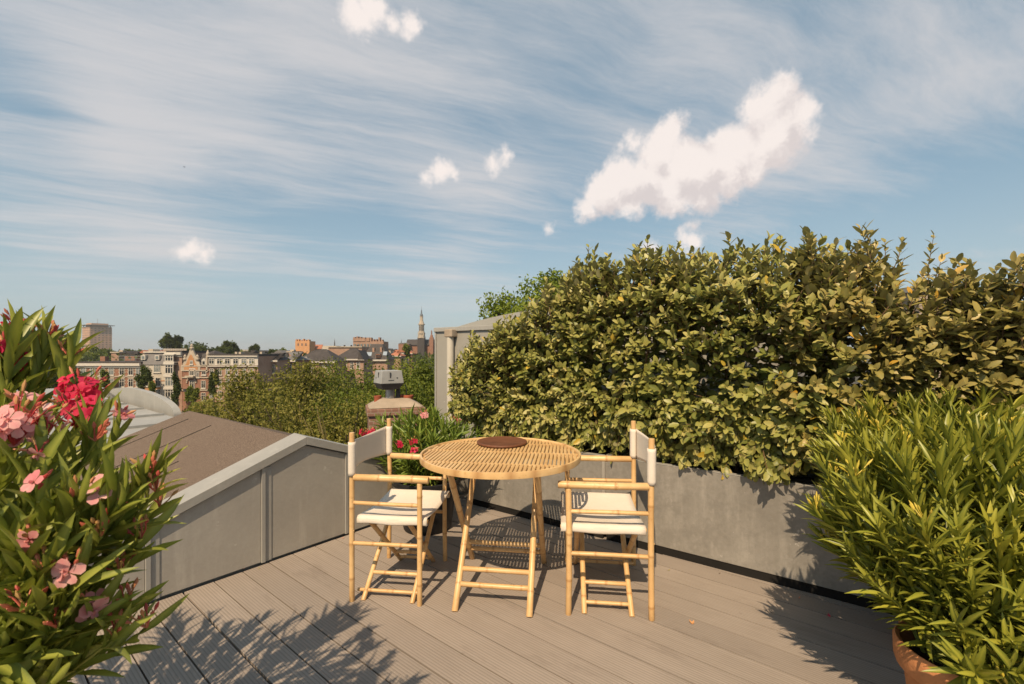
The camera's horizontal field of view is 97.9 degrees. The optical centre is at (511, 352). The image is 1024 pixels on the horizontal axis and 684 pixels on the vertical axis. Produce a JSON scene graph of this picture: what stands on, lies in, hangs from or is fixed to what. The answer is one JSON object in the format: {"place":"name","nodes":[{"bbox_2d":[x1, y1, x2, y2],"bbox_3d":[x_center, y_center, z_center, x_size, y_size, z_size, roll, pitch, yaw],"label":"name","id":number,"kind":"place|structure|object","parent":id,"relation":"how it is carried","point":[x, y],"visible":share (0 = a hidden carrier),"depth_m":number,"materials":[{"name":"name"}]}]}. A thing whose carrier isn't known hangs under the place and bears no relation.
{"place":"outdoors","nodes":[
{"label":"outdoors","id":0,"kind":"place"},
{"bbox_2d":[46,372,57,388],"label":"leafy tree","id":1,"kind":"object","parent":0,"point":[54,379],"visible":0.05,"depth_m":70.08,"materials":[{"name":"green plant"}]},
{"bbox_2d":[16,387,180,452],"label":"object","id":2,"kind":"structure","parent":0,"point":[151,408],"depth_m":7.67,"materials":[{"name":"white"}]},
{"bbox_2d":[12,411,467,605],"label":"gabled roof","id":3,"kind":"structure","parent":2,"relation":"on","point":[254,496],"depth_m":2.85,"materials":[{"name":"metal"}]},
{"bbox_2d":[365,370,425,440],"bbox_3d":[-1.720,1.228,6.550,0.800,1.945,0.660,0,0,-20],"label":"chimney","id":4,"kind":"object","parent":2,"relation":"on","point":[389,382],"visible":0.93,"depth_m":6.33,"materials":[{"name":"beige concrete"}]},
{"bbox_2d":[434,305,804,437],"bbox_3d":[1.315,0.708,5.479,3.690,2.385,2.819,0,0,36],"label":"rooftop hut","id":5,"kind":"object","parent":2,"relation":"on","point":[451,343],"visible":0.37,"depth_m":5.25,"materials":[{"name":"paint"}]},
{"bbox_2d":[884,287,943,388],"bbox_3d":[7.700,0.350,8.500,0.920,3.100,1.120,0,0,0],"label":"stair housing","id":6,"kind":"object","parent":2,"relation":"on","point":[906,298],"depth_m":8.05,"materials":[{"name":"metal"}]},
{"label":"deck underlay","id":7,"kind":"structure","parent":2,"relation":"on","visible":0},
{"bbox_2d":[67,493,905,683],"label":"deck","id":8,"kind":"structure","parent":7,"relation":"on","point":[297,618],"depth_m":2.11,"materials":[{"name":"beige wood"}]},
{"bbox_2d":[348,418,449,606],"bbox_3d":[-0.633,0.863,2.564,0.471,0.892,0.541,0,0,6],"label":"folding chair","id":9,"kind":"object","parent":8,"relation":"on","point":[418,507],"visible":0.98,"depth_m":2.41,"materials":[{"name":"brown wood"}]},
{"bbox_2d":[393,475,460,535],"bbox_3d":[-0.630,1.112,3.330,0.500,0.374,0.500,0,0,0],"label":"black flowerpot","id":10,"kind":"object","parent":8,"relation":"on","point":[437,527],"visible":0.34,"depth_m":3.18,"materials":[{"name":"plastic"}]},
{"bbox_2d":[359,402,483,485],"bbox_3d":[-0.646,0.686,3.375,0.982,0.656,0.713,0,0,0],"label":"oleander","id":11,"kind":"object","parent":10,"relation":"in","point":[416,439],"visible":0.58,"depth_m":3.25,"materials":[{"name":"green plant"}]},
{"bbox_2d":[419,437,580,616],"bbox_3d":[-0.064,0.932,2.505,0.894,0.755,0.894,0,0,7],"label":"bamboo table","id":12,"kind":"object","parent":8,"relation":"on","point":[472,459],"visible":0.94,"depth_m":2.37,"materials":[{"name":"brown wood"}]},
{"bbox_2d":[477,436,526,447],"bbox_3d":[-0.062,0.551,2.754,0.312,0.017,0.312,0,0,-17],"label":"serving board","id":13,"kind":"object","parent":12,"relation":"on","point":[501,442],"visible":1,"depth_m":2.71,"materials":[{"name":"brown wood"}]},
{"bbox_2d":[468,434,612,538],"bbox_3d":[0.278,1.038,3.681,1.257,0.643,0.509,0,0,36],"label":"steel planter","id":14,"kind":"object","parent":8,"relation":"on","point":[512,496],"visible":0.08,"depth_m":3.48,"materials":[{"name":"metal"}]},
{"bbox_2d":[444,312,546,436],"bbox_3d":[-0.192,0.236,3.939,1.079,1.135,0.920,0,0,15],"label":"hedge shrub","id":15,"kind":"object","parent":14,"relation":"in","point":[461,394],"visible":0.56,"depth_m":3.69,"materials":[{"name":"green plant"}]},
{"bbox_2d":[460,258,601,451],"bbox_3d":[0.260,0.035,3.701,1.148,1.535,0.953,0,0,32],"label":"hedge shrub","id":16,"kind":"object","parent":14,"relation":"on","point":[539,416],"visible":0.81,"depth_m":3.45,"materials":[{"name":"green plant"}]},
{"bbox_2d":[548,234,707,469],"bbox_3d":[0.847,-0.011,3.221,1.162,1.628,0.848,0,0,38],"label":"hedge shrub","id":17,"kind":"object","parent":14,"relation":"in","point":[621,317],"visible":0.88,"depth_m":3.08,"materials":[{"name":"green plant"}]},
{"bbox_2d":[558,421,655,621],"bbox_3d":[0.518,0.863,2.474,0.518,0.892,0.611,0,0,7],"label":"folding chair","id":18,"kind":"object","parent":8,"relation":"on","point":[582,513],"visible":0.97,"depth_m":2.25,"materials":[{"name":"brown wood"}]},
{"bbox_2d":[605,451,891,613],"bbox_3d":[1.865,1.038,2.533,2.646,0.643,0.509,0,0,36],"label":"steel planter","id":19,"kind":"object","parent":8,"relation":"on","point":[739,523],"visible":0.27,"depth_m":2.62,"materials":[{"name":"metal"}]},
{"bbox_2d":[602,461,604,492],"bbox_3d":[0.637,0.980,3.100,0.020,0.520,0.012,0,0,36],"label":"joint strip","id":20,"kind":"object","parent":19,"relation":"attached to","point":[603,470],"depth_m":3.10,"materials":[{"name":"metal"}]},
{"bbox_2d":[648,225,864,485],"bbox_3d":[1.464,0.016,2.768,1.195,1.572,0.918,0,0,35],"label":"hedge shrub","id":21,"kind":"object","parent":19,"relation":"on","point":[748,430],"visible":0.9,"depth_m":2.56,"materials":[{"name":"green plant"}]},
{"bbox_2d":[765,220,1023,484],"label":"hedge shrub","id":22,"kind":"object","parent":19,"relation":"on","point":[900,348],"visible":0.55,"depth_m":2.23,"materials":[{"name":"green plant"}]},
{"bbox_2d":[939,258,1023,410],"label":"hedge shrub","id":23,"kind":"object","parent":19,"relation":"on","point":[1002,360],"visible":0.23,"depth_m":2.02,"materials":[{"name":"green plant"}]},
{"bbox_2d":[892,621,958,683],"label":"terracotta flowerpot","id":24,"kind":"object","parent":8,"relation":"on","point":[913,662],"visible":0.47,"depth_m":1.42,"materials":[{"name":"ceramic"}]},
{"bbox_2d":[793,401,1023,683],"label":"oleander","id":25,"kind":"object","parent":24,"relation":"in","point":[940,569],"visible":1,"depth_m":1.37,"materials":[{"name":"green plant"}]},
{"bbox_2d":[76,349,159,388],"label":"brick house","id":26,"kind":"structure","parent":0,"point":[117,369],"depth_m":97.95,"materials":[{"name":"brick"}]},
{"bbox_2d":[108,368,113,375],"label":"window","id":27,"kind":"structure","parent":26,"relation":"in","point":[110,370],"depth_m":97.95,"materials":[{"name":"white paint"}]},
{"bbox_2d":[118,368,124,375],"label":"window","id":28,"kind":"structure","parent":26,"relation":"in","point":[121,370],"depth_m":97.95,"materials":[{"name":"white glass"}]},
{"bbox_2d":[118,379,124,387],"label":"window","id":29,"kind":"structure","parent":26,"relation":"in","point":[122,381],"depth_m":97.95,"materials":[{"name":"white paint"}]},
{"bbox_2d":[127,368,133,375],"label":"window","id":30,"kind":"structure","parent":26,"relation":"in","point":[130,370],"depth_m":97.95,"materials":[{"name":"white paint"}]},
{"bbox_2d":[128,379,133,387],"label":"window","id":31,"kind":"structure","parent":26,"relation":"in","point":[130,381],"depth_m":97.95,"materials":[{"name":"white paint"}]},
{"bbox_2d":[141,349,183,396],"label":"mansard house","id":32,"kind":"structure","parent":0,"point":[154,360],"depth_m":98.40,"materials":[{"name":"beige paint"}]},
{"bbox_2d":[152,365,160,372],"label":"window","id":33,"kind":"structure","parent":32,"relation":"in","point":[156,368],"depth_m":98.35,"materials":[{"name":"white glass"}]},
{"bbox_2d":[155,377,160,386],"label":"window","id":34,"kind":"structure","parent":32,"relation":"in","point":[157,379],"depth_m":98.31,"materials":[{"name":"grey glass"}]},
{"bbox_2d":[181,344,225,410],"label":"gabled house","id":35,"kind":"structure","parent":0,"point":[195,370],"depth_m":97.93,"materials":[{"name":"brick"}]},
{"bbox_2d":[189,381,194,387],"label":"window","id":36,"kind":"structure","parent":35,"relation":"in","point":[192,383],"depth_m":97.85,"materials":[{"name":"white paint"}]},
{"bbox_2d":[189,368,195,376],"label":"window","id":37,"kind":"structure","parent":35,"relation":"in","point":[191,373],"depth_m":97.83,"materials":[{"name":"white paint"}]},
{"bbox_2d":[200,381,205,388],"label":"window","id":38,"kind":"structure","parent":35,"relation":"in","point":[203,383],"depth_m":97.92,"materials":[{"name":"white paint"}]},
{"bbox_2d":[201,393,205,400],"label":"window","id":39,"kind":"structure","parent":35,"relation":"in","point":[202,394],"depth_m":97.92,"materials":[{"name":"white paint"}]},
{"bbox_2d":[207,352,283,408],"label":"attic house","id":40,"kind":"structure","parent":0,"point":[262,362],"depth_m":98.08,"materials":[{"name":"stone"}]},
{"bbox_2d":[209,358,213,363],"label":"window","id":41,"kind":"structure","parent":40,"relation":"in","point":[211,360],"depth_m":97.97,"materials":[{"name":"white paint"}]},
{"bbox_2d":[224,358,229,363],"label":"window","id":42,"kind":"structure","parent":40,"relation":"in","point":[227,360],"depth_m":97.97,"materials":[{"name":"white paint"}]},
{"bbox_2d":[233,358,238,363],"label":"window","id":43,"kind":"structure","parent":40,"relation":"in","point":[235,360],"depth_m":97.97,"materials":[{"name":"white paint"}]},
{"bbox_2d":[241,358,246,363],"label":"window","id":44,"kind":"structure","parent":40,"relation":"in","point":[243,360],"depth_m":97.97,"materials":[{"name":"white paint"}]},
{"bbox_2d":[303,350,346,388],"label":"dormer house","id":45,"kind":"structure","parent":0,"point":[317,355],"depth_m":126.88,"materials":[{"name":"stone"}]},
{"bbox_2d":[339,348,373,393],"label":"building","id":46,"kind":"structure","parent":0,"point":[357,357],"depth_m":137.00,"materials":[{"name":"brick"}]},
{"bbox_2d":[0,0,1023,350],"label":"sky","id":47,"kind":"structure","parent":0,"point":[270,174],"materials":[{"name":"blue"}]},
{"bbox_2d":[347,359,870,399],"bbox_3d":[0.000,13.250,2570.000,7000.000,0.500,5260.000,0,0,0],"label":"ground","id":48,"kind":"structure","parent":0,"point":[856,382],"depth_m":225.34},
{"bbox_2d":[72,369,82,385],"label":"leafy tree","id":49,"kind":"object","parent":48,"relation":"on","point":[75,373],"depth_m":80.35,"materials":[{"name":"green plant"}]},
{"bbox_2d":[79,346,113,360],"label":"tree","id":50,"kind":"object","parent":48,"relation":"on","point":[93,350],"visible":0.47,"depth_m":287.40,"materials":[{"name":"green plant"}]},
{"bbox_2d":[82,319,114,349],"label":"brick tower","id":51,"kind":"structure","parent":48,"relation":"on","point":[90,329],"depth_m":889.38,"materials":[{"name":"brick"}]},
{"bbox_2d":[91,330,110,349],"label":"windows","id":52,"kind":"structure","parent":51,"relation":"in","point":[98,330],"depth_m":891.30,"materials":[{"name":"grey glass"}]},
{"bbox_2d":[102,349,118,360],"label":"tree","id":53,"kind":"object","parent":48,"relation":"on","point":[108,352],"visible":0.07,"depth_m":266.41,"materials":[{"name":"green plant"}]},
{"bbox_2d":[110,350,125,360],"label":"distant house","id":54,"kind":"structure","parent":48,"relation":"on","point":[120,352],"depth_m":200.51,"materials":[{"name":"stone"}]},
{"bbox_2d":[123,352,140,360],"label":"distant house","id":55,"kind":"structure","parent":48,"relation":"on","point":[132,357],"depth_m":182.35,"materials":[{"name":"stone"}]},
{"bbox_2d":[125,351,140,353],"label":"distant house","id":56,"kind":"structure","parent":48,"relation":"on","point":[129,352],"depth_m":205.55,"materials":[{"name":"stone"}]},
{"bbox_2d":[157,332,179,348],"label":"tree","id":57,"kind":"object","parent":48,"relation":"on","point":[166,341],"visible":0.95,"depth_m":248.15,"materials":[{"name":"green plant"}]},
{"bbox_2d":[172,334,183,348],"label":"tree","id":58,"kind":"object","parent":48,"relation":"on","point":[179,339],"visible":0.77,"depth_m":250.75,"materials":[{"name":"green plant"}]},
{"bbox_2d":[163,349,210,410],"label":"bay window house","id":59,"kind":"structure","parent":48,"relation":"on","point":[174,360],"depth_m":97.65,"materials":[{"name":"stone"}]},
{"bbox_2d":[165,390,172,397],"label":"window","id":60,"kind":"structure","parent":59,"relation":"in","point":[167,392],"depth_m":97.21,"materials":[{"name":"white paint"}]},
{"bbox_2d":[165,355,173,360],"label":"window","id":61,"kind":"structure","parent":59,"relation":"in","point":[167,357],"depth_m":97.21,"materials":[{"name":"white paint"}]},
{"bbox_2d":[165,365,173,373],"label":"window","id":62,"kind":"structure","parent":59,"relation":"in","point":[169,369],"depth_m":97.21,"materials":[{"name":"white glass"}]},
{"bbox_2d":[165,377,173,385],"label":"window","id":63,"kind":"structure","parent":59,"relation":"in","point":[168,382],"depth_m":97.21,"materials":[{"name":"white paint"}]},
{"bbox_2d":[181,341,208,350],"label":"tree","id":64,"kind":"object","parent":48,"relation":"on","point":[197,345],"visible":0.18,"depth_m":239.23,"materials":[{"name":"green plant"}]},
{"bbox_2d":[208,346,232,353],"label":"tree","id":65,"kind":"object","parent":48,"relation":"on","point":[228,350],"visible":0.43,"depth_m":243.61,"materials":[{"name":"green plant"}]},
{"bbox_2d":[221,340,229,348],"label":"tree","id":66,"kind":"object","parent":48,"relation":"on","point":[226,343],"visible":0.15,"depth_m":258.81,"materials":[{"name":"green plant"}]},
{"bbox_2d":[182,392,276,428],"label":"leafy tree","id":67,"kind":"object","parent":48,"relation":"on","point":[196,408],"visible":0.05,"depth_m":26.10,"materials":[{"name":"green plant"}]},
{"bbox_2d":[227,340,239,353],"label":"tree","id":68,"kind":"object","parent":48,"relation":"on","point":[234,347],"visible":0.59,"depth_m":260.16,"materials":[{"name":"green plant"}]},
{"bbox_2d":[248,344,259,351],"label":"tree","id":69,"kind":"object","parent":48,"relation":"on","point":[255,347],"visible":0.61,"depth_m":268.92,"materials":[{"name":"green plant"}]},
{"bbox_2d":[75,349,434,376],"bbox_3d":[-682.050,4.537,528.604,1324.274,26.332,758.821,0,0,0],"label":"town greenery","id":70,"kind":"object","parent":48,"relation":"on","point":[417,356],"visible":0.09,"depth_m":196.25,"materials":[{"name":"green plant"}]},
{"bbox_2d":[244,350,267,353],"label":"distant house","id":71,"kind":"structure","parent":48,"relation":"on","point":[254,352],"depth_m":184.76,"materials":[{"name":"stone"}]},
{"bbox_2d":[267,349,277,353],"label":"tree","id":72,"kind":"object","parent":48,"relation":"on","point":[270,351],"visible":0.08,"depth_m":199.98,"materials":[{"name":"green plant"}]},
{"bbox_2d":[200,352,354,435],"bbox_3d":[-12.901,6.480,24.341,7.308,13.051,6.270,0,0,26],"label":"leafy tree","id":73,"kind":"object","parent":48,"relation":"on","point":[300,385],"visible":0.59,"depth_m":23.48,"materials":[{"name":"green plant"}]},
{"bbox_2d":[271,353,289,397],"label":"slate roofed house","id":74,"kind":"structure","parent":48,"relation":"on","point":[278,361],"depth_m":105.82,"materials":[{"name":"white paint"}]},
{"bbox_2d":[274,350,289,356],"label":"distant house","id":75,"kind":"structure","parent":48,"relation":"on","point":[282,351],"depth_m":195.79,"materials":[{"name":"beige paint"}]},
{"bbox_2d":[238,382,348,441],"bbox_3d":[-8.037,7.019,16.854,4.443,11.970,4.216,0,0,-28],"label":"leafy tree","id":76,"kind":"object","parent":48,"relation":"on","point":[280,422],"visible":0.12,"depth_m":16.41,"materials":[{"name":"green plant"}]},
{"bbox_2d":[286,350,302,356],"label":"distant house","id":77,"kind":"structure","parent":48,"relation":"on","point":[289,355],"depth_m":199.92,"materials":[{"name":"stone"}]},
{"bbox_2d":[288,352,311,386],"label":"slate roofed house","id":78,"kind":"structure","parent":48,"relation":"on","point":[300,359],"depth_m":112.74,"materials":[{"name":"white paint"}]},
{"bbox_2d":[295,339,314,355],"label":"castle like block","id":79,"kind":"structure","parent":48,"relation":"on","point":[304,345],"depth_m":330.00,"materials":[{"name":"orange brick"}]},
{"bbox_2d":[315,345,326,349],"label":"red roofed house","id":80,"kind":"structure","parent":48,"relation":"on","point":[318,347],"depth_m":341.39,"materials":[{"name":"beige paint"}]},
{"bbox_2d":[274,356,377,425],"bbox_3d":[-12.402,6.609,30.167,8.413,12.799,6.556,0,0,0],"label":"leafy tree","id":81,"kind":"object","parent":48,"relation":"on","point":[342,380],"visible":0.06,"depth_m":29.46,"materials":[{"name":"green plant"}]},
{"bbox_2d":[281,387,373,444],"bbox_3d":[-5.668,7.076,15.056,4.886,11.865,3.438,0,0,0],"label":"leafy tree","id":82,"kind":"object","parent":48,"relation":"on","point":[357,419],"visible":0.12,"depth_m":14.94,"materials":[{"name":"green plant"}]},
{"bbox_2d":[303,383,383,442],"bbox_3d":[-5.352,7.053,16.846,5.266,11.896,4.640,0,0,21],"label":"leafy tree","id":83,"kind":"object","parent":48,"relation":"on","point":[337,401],"visible":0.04,"depth_m":16.63,"materials":[{"name":"green plant"}]},
{"bbox_2d":[328,345,368,355],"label":"long block","id":84,"kind":"structure","parent":48,"relation":"on","point":[338,350],"depth_m":200.00,"materials":[{"name":"brick"}]},
{"bbox_2d":[313,380,395,433],"bbox_3d":[-8.765,7.317,26.146,6.122,11.391,5.441,0,0,0],"label":"leafy tree","id":85,"kind":"object","parent":48,"relation":"on","point":[376,393],"visible":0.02,"depth_m":26.21,"materials":[{"name":"green plant"}]},
{"bbox_2d":[353,336,387,348],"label":"turreted brick block","id":86,"kind":"structure","parent":48,"relation":"on","point":[362,341],"depth_m":250.00,"materials":[{"name":"orange brick"}]},
{"bbox_2d":[367,344,393,386],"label":"steep roofed house","id":87,"kind":"structure","parent":48,"relation":"on","point":[378,353],"depth_m":171.27,"materials":[{"name":"stone"}]},
{"bbox_2d":[350,355,420,402],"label":"leafy tree","id":88,"kind":"object","parent":48,"relation":"on","point":[375,369],"visible":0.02,"depth_m":29.19,"materials":[{"name":"green plant"}]},
{"bbox_2d":[392,350,405,376],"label":"tiled house","id":89,"kind":"structure","parent":48,"relation":"on","point":[396,353],"depth_m":191.49,"materials":[{"name":"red tile"}]},
{"bbox_2d":[394,350,408,370],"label":"distant house","id":90,"kind":"structure","parent":48,"relation":"on","point":[402,351],"depth_m":207.39,"materials":[{"name":"beige paint"}]},
{"bbox_2d":[402,343,410,372],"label":"tree","id":91,"kind":"object","parent":48,"relation":"on","point":[406,348],"visible":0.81,"depth_m":208.74,"materials":[{"name":"green plant"}]},
{"bbox_2d":[384,356,434,409],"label":"leafy tree","id":92,"kind":"object","parent":48,"relation":"on","point":[425,373],"visible":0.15,"depth_m":27.34,"materials":[{"name":"green plant"}]},
{"bbox_2d":[384,366,434,441],"bbox_3d":[-4.474,6.792,20.812,4.775,12.422,4.023,0,0,0],"label":"leafy tree","id":93,"kind":"object","parent":48,"relation":"on","point":[421,398],"visible":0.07,"depth_m":20.42,"materials":[{"name":"green plant"}]},
{"bbox_2d":[409,350,415,374],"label":"tiled house","id":94,"kind":"structure","parent":48,"relation":"on","point":[412,353],"depth_m":241.01,"materials":[{"name":"red tile"}]},
{"bbox_2d":[398,306,434,365],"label":"church","id":95,"kind":"structure","parent":48,"relation":"on","point":[421,344],"depth_m":428.00,"materials":[{"name":"stone"}]},
{"bbox_2d":[476,268,571,320],"bbox_3d":[1.151,5.018,15.534,4.908,15.980,3.541,0,0,0],"label":"leafy tree","id":96,"kind":"object","parent":48,"relation":"on","point":[511,305],"visible":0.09,"depth_m":15.30,"materials":[{"name":"green plant"}]},
{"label":"pavement","id":97,"kind":"structure","parent":0,"visible":0},
{"bbox_2d":[99,368,110,387],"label":"street tree","id":98,"kind":"object","parent":97,"relation":"on","point":[103,373],"visible":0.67,"depth_m":95.20,"materials":[{"name":"green plant"}]},
{"bbox_2d":[134,364,153,389],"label":"street tree","id":99,"kind":"object","parent":97,"relation":"on","point":[143,378],"visible":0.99,"depth_m":94.54,"materials":[{"name":"green plant"}]},
{"bbox_2d":[148,381,156,391],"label":"street tree","id":100,"kind":"object","parent":97,"relation":"on","point":[152,387],"visible":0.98,"depth_m":93.75,"materials":[{"name":"green plant"}]},
{"bbox_2d":[170,371,181,404],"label":"street tree","id":101,"kind":"object","parent":97,"relation":"on","point":[176,392],"visible":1,"depth_m":94.75,"materials":[{"name":"green plant"}]},
{"bbox_2d":[183,385,199,403],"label":"street tree","id":102,"kind":"object","parent":97,"relation":"on","point":[191,391],"visible":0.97,"depth_m":93.95,"materials":[{"name":"green plant"}]},
{"bbox_2d":[207,368,219,406],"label":"street tree","id":103,"kind":"object","parent":97,"relation":"on","point":[211,386],"visible":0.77,"depth_m":93.87,"materials":[{"name":"green plant"}]},
{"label":"road","id":104,"kind":"structure","parent":0,"visible":0},
{"bbox_2d":[186,402,200,411],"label":"bush","id":105,"kind":"object","parent":104,"relation":"on","point":[192,403],"visible":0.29,"depth_m":89.78,"materials":[{"name":"green plant"}]},
{"bbox_3d":[-1.300,1.081,0.950,0.495,0.436,0.495,0,0,0],"label":"terracotta flowerpot","id":106,"kind":"object","parent":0,"visible":0},
{"bbox_2d":[0,298,190,683],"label":"oleander","id":107,"kind":"object","parent":106,"relation":"in","point":[61,606],"visible":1,"depth_m":0.81,"materials":[{"name":"green plant"}]},
{"bbox_3d":[1.860,1.101,1.930,0.396,0.396,0.396,0,0,0],"label":"terracotta flowerpot","id":108,"kind":"object","parent":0,"visible":0},
{"bbox_2d":[802,378,1023,504],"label":"oleander","id":109,"kind":"object","parent":108,"relation":"in","point":[857,422],"visible":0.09,"depth_m":1.99,"materials":[{"name":"green plant"}]}
]}

